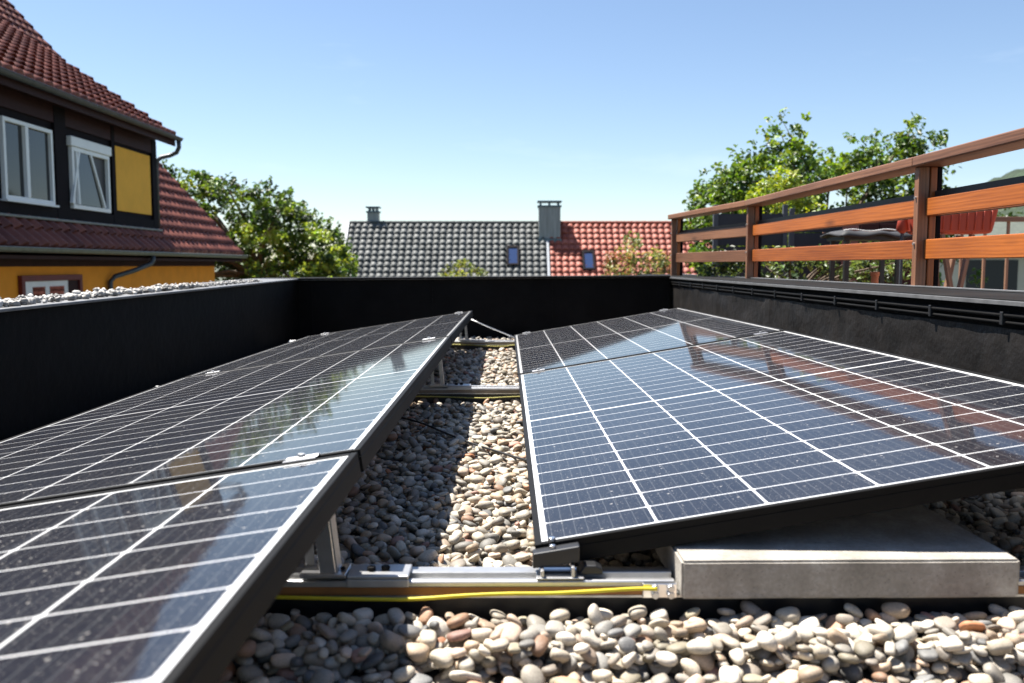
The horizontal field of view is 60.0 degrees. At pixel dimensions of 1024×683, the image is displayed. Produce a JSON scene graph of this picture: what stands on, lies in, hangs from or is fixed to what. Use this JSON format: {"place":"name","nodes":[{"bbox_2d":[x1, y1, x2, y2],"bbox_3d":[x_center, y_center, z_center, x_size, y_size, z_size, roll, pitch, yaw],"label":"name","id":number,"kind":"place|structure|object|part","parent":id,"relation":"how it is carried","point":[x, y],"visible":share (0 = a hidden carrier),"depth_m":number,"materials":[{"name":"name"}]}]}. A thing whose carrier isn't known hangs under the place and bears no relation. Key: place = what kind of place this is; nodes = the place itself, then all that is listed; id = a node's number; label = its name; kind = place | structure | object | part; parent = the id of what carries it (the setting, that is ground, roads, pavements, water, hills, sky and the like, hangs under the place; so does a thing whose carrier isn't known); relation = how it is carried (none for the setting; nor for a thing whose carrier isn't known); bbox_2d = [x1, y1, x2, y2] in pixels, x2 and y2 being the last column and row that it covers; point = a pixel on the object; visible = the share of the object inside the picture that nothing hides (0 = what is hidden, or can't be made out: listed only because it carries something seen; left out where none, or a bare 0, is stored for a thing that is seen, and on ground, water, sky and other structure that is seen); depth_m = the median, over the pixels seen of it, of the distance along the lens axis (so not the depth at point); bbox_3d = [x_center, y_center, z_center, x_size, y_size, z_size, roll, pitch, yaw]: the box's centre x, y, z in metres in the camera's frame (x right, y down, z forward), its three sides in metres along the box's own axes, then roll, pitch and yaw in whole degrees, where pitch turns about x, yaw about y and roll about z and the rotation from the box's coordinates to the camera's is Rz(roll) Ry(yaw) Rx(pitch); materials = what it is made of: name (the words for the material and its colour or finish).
{"place":"outdoors","nodes":[
{"label":"outdoors","id":0,"kind":"place"},
{"bbox_2d":[0,0,247,298],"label":"orange house","id":1,"kind":"structure","parent":0,"point":[94,194],"depth_m":16.51,"materials":[{"name":"brown tile"}]},
{"bbox_2d":[0,115,59,206],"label":"window","id":2,"kind":"structure","parent":1,"relation":"in","point":[26,149],"depth_m":14.35,"materials":[{"name":"white plastic"}]},
{"bbox_2d":[18,274,82,295],"bbox_3d":[-7.949,-0.585,15.387,0.074,1.135,2.050,0,5,0],"label":"window","id":3,"kind":"structure","parent":1,"relation":"in","point":[38,285],"depth_m":15.19,"materials":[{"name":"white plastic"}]},
{"bbox_2d":[66,135,111,212],"bbox_3d":[-7.872,-3.090,16.591,0.124,1.280,1.682,0,5,0],"label":"window","id":4,"kind":"structure","parent":1,"relation":"in","point":[89,167],"depth_m":16.49,"materials":[{"name":"white plastic"}]},
{"bbox_2d":[215,268,328,281],"bbox_3d":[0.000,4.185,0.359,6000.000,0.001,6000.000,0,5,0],"label":"ground","id":5,"kind":"structure","parent":0,"point":[220,278],"depth_m":491.81,"materials":[{"name":"green plant"}]},
{"bbox_2d":[0,279,298,440],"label":"parapet wall","id":6,"kind":"structure","parent":5,"relation":"on","point":[61,360],"depth_m":3.49,"materials":[{"name":"metal"}]},
{"bbox_2d":[0,279,261,307],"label":"gravel","id":7,"kind":"structure","parent":6,"relation":"on","point":[28,299],"depth_m":3.46,"materials":[{"name":"white gravel"}]},
{"bbox_2d":[162,159,359,281],"bbox_3d":[-9.191,-2.364,30.867,7.635,7.843,4.328,0,5,0],"label":"leafy tree","id":8,"kind":"object","parent":5,"relation":"on","point":[322,262],"visible":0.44,"depth_m":29.89,"materials":[{"name":"green plant"}]},
{"bbox_2d":[252,275,669,338],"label":"parapet wall","id":9,"kind":"structure","parent":5,"relation":"on","point":[512,305],"depth_m":6.43,"materials":[{"name":"metal"}]},
{"bbox_2d":[437,258,488,275],"bbox_3d":[-1.228,0.120,22.102,1.391,4.385,1.112,0,5,0],"label":"garden shrub","id":10,"kind":"object","parent":5,"relation":"on","point":[474,270],"visible":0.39,"depth_m":21.80,"materials":[{"name":"green plant"}]},
{"bbox_2d":[602,231,670,274],"bbox_3d":[3.110,-0.207,22.088,2.082,5.040,1.214,0,5,0],"label":"garden shrub","id":11,"kind":"object","parent":5,"relation":"on","point":[657,257],"visible":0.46,"depth_m":21.91,"materials":[{"name":"green plant"}]},
{"bbox_2d":[737,165,827,278],"bbox_3d":[3.429,0.467,11.605,1.236,5.487,1.000,0,5,0],"label":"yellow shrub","id":12,"kind":"object","parent":5,"relation":"on","point":[775,185],"visible":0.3,"depth_m":11.18,"materials":[{"name":"green plant"}]},
{"bbox_2d":[639,274,1023,491],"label":"parapet wall","id":13,"kind":"structure","parent":5,"relation":"on","point":[978,330],"depth_m":2.82,"materials":[{"name":"metal"}]},
{"bbox_2d":[668,128,1023,285],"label":"wooden railing","id":14,"kind":"object","parent":13,"relation":"attached to","point":[928,204],"visible":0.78,"depth_m":3.44,"materials":[{"name":"brown wood"}]},
{"bbox_2d":[682,107,987,286],"bbox_3d":[4.830,-0.292,14.071,4.375,6.580,2.417,0,5,0],"label":"leafy tree","id":15,"kind":"object","parent":5,"relation":"on","point":[721,190],"visible":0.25,"depth_m":13.36,"materials":[{"name":"green plant"}]},
{"bbox_2d":[996,208,1023,216],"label":"leafy tree","id":16,"kind":"object","parent":5,"relation":"on","point":[1008,215],"visible":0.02,"depth_m":42.33,"materials":[{"name":"green plant"}]},
{"bbox_2d":[344,201,561,276],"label":"grey roof house","id":17,"kind":"structure","parent":0,"point":[429,248],"depth_m":40.77,"materials":[{"name":"tile"}]},
{"bbox_2d":[8,0,1023,264],"label":"sky","id":18,"kind":"structure","parent":0,"point":[413,110],"materials":[{"name":"blue"}]},
{"bbox_2d":[549,221,711,275],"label":"red roof house","id":19,"kind":"structure","parent":0,"point":[581,248],"depth_m":40.83,"materials":[{"name":"tile"}]},
{"bbox_2d":[870,272,879,282],"bbox_3d":[1.697,-0.273,4.152,0.040,0.105,0.039,0,5,0],"label":"flower pot","id":20,"kind":"object","parent":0,"point":[874,277],"visible":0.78,"depth_m":4.14,"materials":[{"name":"ceramic"}]},
{"bbox_2d":[841,221,912,284],"bbox_3d":[2.999,-0.404,7.277,0.480,1.160,0.365,0,5,0],"label":"garden chair","id":21,"kind":"object","parent":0,"point":[883,225],"visible":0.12,"depth_m":7.06,"materials":[{"name":"black metal"}]},
{"bbox_3d":[2.845,-0.398,7.100,0.140,1.080,0.014,0,5,0],"label":"door","id":22,"kind":"part","parent":21,"relation":"part of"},
{"bbox_3d":[3.000,-0.398,7.101,0.140,1.080,0.014,0,5,0],"label":"door","id":23,"kind":"part","parent":21,"relation":"part of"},
{"bbox_3d":[3.155,-0.399,7.102,0.140,1.080,0.014,0,5,0],"label":"door","id":24,"kind":"part","parent":21,"relation":"part of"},
{"bbox_2d":[907,209,997,287],"bbox_3d":[2.457,-0.192,5.023,0.443,1.127,0.223,0,5,0],"label":"folding chair","id":25,"kind":"object","parent":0,"point":[970,224],"visible":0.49,"depth_m":4.89,"materials":[{"name":"red plastic"},{"name":"brown wood"}]},
{"bbox_2d":[939,222,1023,290],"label":"village house","id":26,"kind":"structure","parent":0,"point":[994,270],"depth_m":19.99,"materials":[{"name":"white paint"}]},
{"bbox_2d":[966,260,1017,289],"bbox_3d":[10.812,-1.176,20.019,1.150,1.320,0.029,0,5,0],"label":"window","id":27,"kind":"structure","parent":26,"relation":"in","point":[994,269],"depth_m":19.97,"materials":[{"name":"black glass"}]},
{"bbox_2d":[988,169,1023,216],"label":"hill","id":28,"kind":"structure","parent":0,"point":[1016,173],"depth_m":276.86,"materials":[{"name":"green plant"}]},
{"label":"terrace","id":29,"kind":"structure","parent":0,"visible":0},
{"bbox_2d":[712,205,787,278],"bbox_3d":[2.057,-0.521,7.705,0.640,1.320,0.040,0,5,0],"label":"privacy screen","id":30,"kind":"object","parent":29,"relation":"on","point":[767,240],"visible":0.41,"depth_m":7.66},
{"bbox_2d":[694,241,911,283],"bbox_3d":[2.140,-0.265,6.502,1.622,1.024,0.926,0,5,0],"label":"garden shrub","id":31,"kind":"object","parent":29,"relation":"on","point":[855,271],"visible":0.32,"depth_m":6.38,"materials":[{"name":"green plant"}]},
{"bbox_2d":[787,208,841,280],"bbox_3d":[2.736,-0.506,7.710,0.680,1.290,0.040,0,5,0],"label":"privacy screen","id":32,"kind":"object","parent":29,"relation":"on","point":[803,239],"visible":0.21,"depth_m":7.67,"materials":[{"name":"grey"}]},
{"bbox_2d":[820,229,912,283],"bbox_3d":[2.356,-0.228,5.962,0.460,1.036,0.408,0,5,0],"label":"covered table","id":33,"kind":"object","parent":29,"relation":"on","point":[846,236],"visible":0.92,"depth_m":5.80,"materials":[{"name":"grey fabric"}]},
{"bbox_2d":[896,220,908,284],"bbox_3d":[2.212,-0.184,5.065,0.070,1.100,0.067,0,5,0],"label":"closed parasol","id":34,"kind":"object","parent":29,"relation":"on","point":[902,227],"visible":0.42,"depth_m":5.02,"materials":[{"name":"red fabric"}]},
{"bbox_2d":[822,217,1023,289],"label":"balustrade","id":35,"kind":"object","parent":29,"relation":"on","point":[1008,220],"visible":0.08,"depth_m":8.28,"materials":[{"name":"grey wood"}]},
{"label":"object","id":36,"kind":"structure","parent":0,"visible":0},
{"bbox_2d":[217,336,1023,682],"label":"roof mat","id":37,"kind":"object","parent":36,"relation":"on","point":[867,674],"depth_m":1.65,"materials":[{"name":"beige gravel"}]},
{"bbox_2d":[155,385,520,403],"bbox_3d":[-0.139,0.216,3.474,2.480,0.094,0.122,0,5,0],"label":"mounting rail","id":38,"kind":"object","parent":37,"relation":"on","point":[491,391],"visible":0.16,"depth_m":3.42,"materials":[{"name":"metal"}]},
{"bbox_2d":[430,360,470,389],"bbox_3d":[-0.241,0.102,3.423,0.163,0.164,0.051,0,5,0],"label":"support bracket","id":39,"kind":"object","parent":38,"relation":"on","point":[457,386],"visible":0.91,"depth_m":3.41,"materials":[{"name":"metal"}]},
{"bbox_2d":[416,396,519,398],"bbox_3d":[-0.244,0.212,3.398,1.050,0.013,0.010,0,5,0],"label":"ground wire","id":40,"kind":"object","parent":38,"relation":"attached to","point":[469,397],"visible":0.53,"depth_m":3.40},
{"bbox_2d":[514,308,783,374],"bbox_3d":[0.531,-0.025,4.452,1.038,0.037,2.094,-9,5,0],"label":"solar panel","id":41,"kind":"object","parent":38,"relation":"on","point":[602,340],"visible":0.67,"depth_m":4.10,"materials":[{"name":"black glass"}]},
{"bbox_2d":[288,340,514,351],"bbox_3d":[-0.151,0.036,5.582,2.480,0.094,0.122,0,5,0],"label":"mounting rail","id":42,"kind":"object","parent":37,"relation":"on","point":[495,343],"visible":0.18,"depth_m":5.53,"materials":[{"name":"metal"}]},
{"bbox_2d":[186,311,472,376],"bbox_3d":[-0.751,-0.010,4.460,1.038,0.037,2.094,-9,5,0],"label":"solar panel","id":43,"kind":"object","parent":42,"relation":"on","point":[452,326],"visible":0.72,"depth_m":4.12,"materials":[{"name":"black glass"}]},
{"bbox_2d":[459,325,484,342],"bbox_3d":[-0.253,-0.077,5.511,0.163,0.164,0.051,0,5,0],"label":"support bracket","id":44,"kind":"object","parent":42,"relation":"on","point":[478,340],"visible":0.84,"depth_m":5.50,"materials":[{"name":"metal"}]},
{"bbox_2d":[452,344,514,346],"bbox_3d":[-0.181,0.024,5.506,0.900,0.017,0.017,0,5,0],"label":"ground wire","id":45,"kind":"object","parent":42,"relation":"attached to","point":[483,345],"visible":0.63,"depth_m":5.50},
{"bbox_2d":[471,319,513,337],"bbox_3d":[-0.114,-0.079,5.542,0.288,0.126,0.008,0,5,-4],"label":"stay wire","id":46,"kind":"object","parent":42,"relation":"attached to","point":[492,328],"visible":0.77,"depth_m":5.54,"materials":[{"name":"metal"}]},
{"bbox_2d":[401,417,525,460],"bbox_3d":[-0.114,0.285,2.563,0.102,0.032,1.173,-4,6,-38],"label":"cable","id":47,"kind":"object","parent":37,"relation":"on","point":[494,450],"visible":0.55,"depth_m":2.59,"materials":[{"name":"black plastic"}]},
{"bbox_2d":[264,566,1023,627],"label":"mounting rail","id":48,"kind":"object","parent":37,"relation":"on","point":[430,581],"visible":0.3,"depth_m":1.28,"materials":[{"name":"metal"}]},
{"bbox_2d":[0,452,360,682],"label":"solar panel","id":49,"kind":"object","parent":48,"relation":"on","point":[181,580],"visible":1,"depth_m":0.86,"materials":[{"name":"black glass"}]},
{"bbox_2d":[282,452,319,463],"bbox_3d":[-0.307,0.169,1.296,0.048,0.012,0.034,0,5,0],"label":"module clamp","id":50,"kind":"object","parent":49,"relation":"attached to","point":[301,456],"visible":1,"depth_m":1.29,"materials":[{"name":"metal"}]},
{"bbox_2d":[0,336,451,506],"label":"solar panel","id":51,"kind":"object","parent":48,"relation":"on","point":[359,401],"visible":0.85,"depth_m":1.86,"materials":[{"name":"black glass"}]},
{"bbox_2d":[299,514,411,587],"bbox_3d":[-0.229,0.276,1.280,0.163,0.144,0.051,0,5,0],"label":"support bracket","id":52,"kind":"object","parent":48,"relation":"on","point":[372,575],"visible":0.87,"depth_m":1.27,"materials":[{"name":"metal"}]},
{"bbox_2d":[276,587,656,600],"bbox_3d":[-0.351,0.357,1.256,1.112,0.022,0.009,0,5,0],"label":"ground wire","id":53,"kind":"object","parent":48,"relation":"attached to","point":[467,595],"visible":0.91,"depth_m":1.25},
{"bbox_2d":[532,536,602,578],"bbox_3d":[0.080,0.314,1.291,0.101,0.047,0.052,0,5,0],"label":"module clamp","id":54,"kind":"object","parent":48,"relation":"attached to","point":[545,560],"visible":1,"depth_m":1.28,"materials":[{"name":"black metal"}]},
{"bbox_2d":[642,582,676,599],"bbox_3d":[0.210,0.354,1.262,0.048,0.021,0.018,0,5,0],"label":"rail connector","id":55,"kind":"object","parent":48,"relation":"attached to","point":[667,590],"visible":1,"depth_m":1.26,"materials":[{"name":"metal"}]},
{"bbox_2d":[518,330,1023,560],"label":"solar panel","id":56,"kind":"object","parent":48,"relation":"on","point":[711,440],"visible":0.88,"depth_m":1.70,"materials":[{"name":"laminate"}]},
{"bbox_2d":[655,505,1019,598],"bbox_3d":[0.475,0.315,1.486,0.485,0.056,0.478,0,5,0],"label":"ballast slab","id":57,"kind":"object","parent":48,"relation":"on","point":[919,551],"depth_m":1.25,"materials":[{"name":"concrete"}]}
]}

